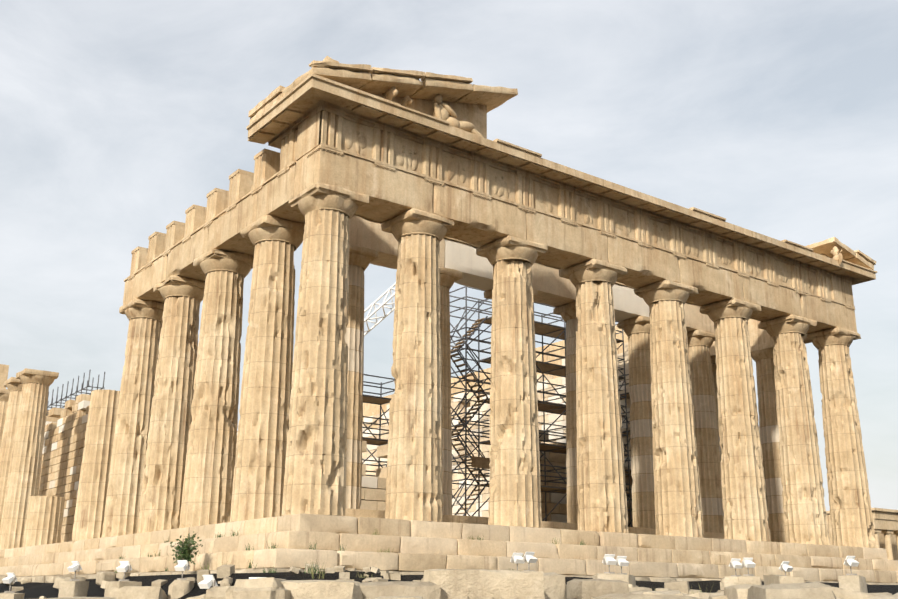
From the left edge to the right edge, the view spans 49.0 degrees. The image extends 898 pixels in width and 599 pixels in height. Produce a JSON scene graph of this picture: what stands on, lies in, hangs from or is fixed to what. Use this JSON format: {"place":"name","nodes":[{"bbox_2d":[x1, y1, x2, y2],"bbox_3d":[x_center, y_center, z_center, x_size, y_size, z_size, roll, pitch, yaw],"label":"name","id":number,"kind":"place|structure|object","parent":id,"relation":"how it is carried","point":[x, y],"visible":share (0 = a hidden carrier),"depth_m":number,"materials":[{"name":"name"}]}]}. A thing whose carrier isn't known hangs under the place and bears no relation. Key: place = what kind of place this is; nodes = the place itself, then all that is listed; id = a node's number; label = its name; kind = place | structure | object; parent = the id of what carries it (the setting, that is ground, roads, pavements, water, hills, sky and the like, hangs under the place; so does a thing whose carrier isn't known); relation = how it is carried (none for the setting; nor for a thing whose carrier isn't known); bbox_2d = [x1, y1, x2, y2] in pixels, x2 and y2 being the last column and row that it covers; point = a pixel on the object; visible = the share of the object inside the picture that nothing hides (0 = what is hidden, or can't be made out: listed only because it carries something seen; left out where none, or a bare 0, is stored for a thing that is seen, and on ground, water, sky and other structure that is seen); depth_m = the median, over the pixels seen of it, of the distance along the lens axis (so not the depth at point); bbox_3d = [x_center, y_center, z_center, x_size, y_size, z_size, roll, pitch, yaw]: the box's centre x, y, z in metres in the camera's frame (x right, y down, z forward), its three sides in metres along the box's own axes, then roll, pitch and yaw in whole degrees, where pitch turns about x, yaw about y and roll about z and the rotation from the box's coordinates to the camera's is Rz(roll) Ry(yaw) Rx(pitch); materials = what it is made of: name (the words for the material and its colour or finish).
{"place":"outdoors","nodes":[
{"label":"outdoors","id":0,"kind":"place"},
{"bbox_2d":[0,571,897,598],"bbox_3d":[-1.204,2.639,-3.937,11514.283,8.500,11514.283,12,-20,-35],"label":"ground","id":1,"kind":"structure","parent":0,"point":[34,590],"depth_m":28.56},
{"bbox_2d":[114,529,586,572],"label":"leaves","id":2,"kind":"object","parent":1,"relation":"on","point":[185,551],"visible":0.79,"depth_m":28.66,"materials":[{"name":"green plant"}]},
{"bbox_2d":[154,529,707,593],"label":"dry grass","id":3,"kind":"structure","parent":1,"relation":"on","point":[375,533],"depth_m":23.25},
{"bbox_2d":[0,508,897,582],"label":"stepped platform","id":4,"kind":"structure","parent":1,"relation":"on","point":[422,546],"depth_m":33.47,"materials":[{"name":"stone"}]},
{"bbox_2d":[237,282,395,432],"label":"crane jib","id":5,"kind":"object","parent":4,"relation":"on","point":[368,319],"visible":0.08,"depth_m":54.52,"materials":[{"name":"white paint"}]},
{"bbox_2d":[38,342,632,541],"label":"cella walls","id":6,"kind":"structure","parent":4,"relation":"on","point":[63,447],"depth_m":62.28,"materials":[{"name":"stone"}]},
{"bbox_2d":[46,286,632,526],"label":"scaffold","id":7,"kind":"object","parent":4,"relation":"on","point":[478,381],"visible":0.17,"depth_m":47.36,"materials":[{"name":"metal"}]},
{"bbox_2d":[362,316,631,514],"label":"scaffold planks","id":8,"kind":"object","parent":7,"relation":"on","point":[484,462],"visible":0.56,"depth_m":47.83,"materials":[{"name":"brown wood"}]},
{"bbox_2d":[0,209,876,549],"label":"columns","id":9,"kind":"structure","parent":4,"relation":"on","point":[170,443],"depth_m":38.46,"materials":[{"name":"stone"}]},
{"bbox_2d":[0,182,860,400],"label":"column capitals","id":10,"kind":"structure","parent":9,"relation":"on","point":[317,196],"depth_m":39.24,"materials":[{"name":"stone"}]},
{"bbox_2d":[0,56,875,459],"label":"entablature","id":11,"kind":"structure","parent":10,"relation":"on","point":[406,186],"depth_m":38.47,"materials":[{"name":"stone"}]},
{"bbox_2d":[128,73,876,309],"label":"entablature trim","id":12,"kind":"structure","parent":11,"relation":"attached to","point":[277,123],"depth_m":36.98,"materials":[{"name":"beige stone"}]},
{"bbox_2d":[383,87,842,264],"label":"pediment sculptures","id":13,"kind":"object","parent":11,"relation":"on","point":[443,111],"visible":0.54,"depth_m":35.18,"materials":[{"name":"stone"}]},
{"bbox_2d":[0,564,897,598],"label":"rubble","id":14,"kind":"object","parent":1,"relation":"on","point":[468,584],"visible":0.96,"depth_m":10.04,"materials":[{"name":"stone"}]},
{"bbox_2d":[4,556,856,598],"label":"floodlight stands","id":15,"kind":"object","parent":14,"relation":"on","point":[182,578],"visible":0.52,"depth_m":25.41,"materials":[{"name":"grey metal"}]},
{"bbox_2d":[2,552,858,588],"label":"floodlights","id":16,"kind":"object","parent":15,"relation":"attached to","point":[207,582],"visible":0.88,"depth_m":25.36,"materials":[{"name":"white metal"}]},
{"bbox_2d":[16,568,897,584],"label":"stone blocks","id":17,"kind":"structure","parent":1,"relation":"on","point":[45,579],"depth_m":33.54,"materials":[{"name":"stone"}]},
{"bbox_2d":[826,508,897,559],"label":"background building","id":18,"kind":"structure","parent":1,"relation":"on","point":[885,522],"depth_m":91.08,"materials":[{"name":"stone"}]},
{"bbox_2d":[0,0,897,510],"label":"sky","id":19,"kind":"structure","parent":0,"point":[776,119],"materials":[{"name":"white"}]}
]}

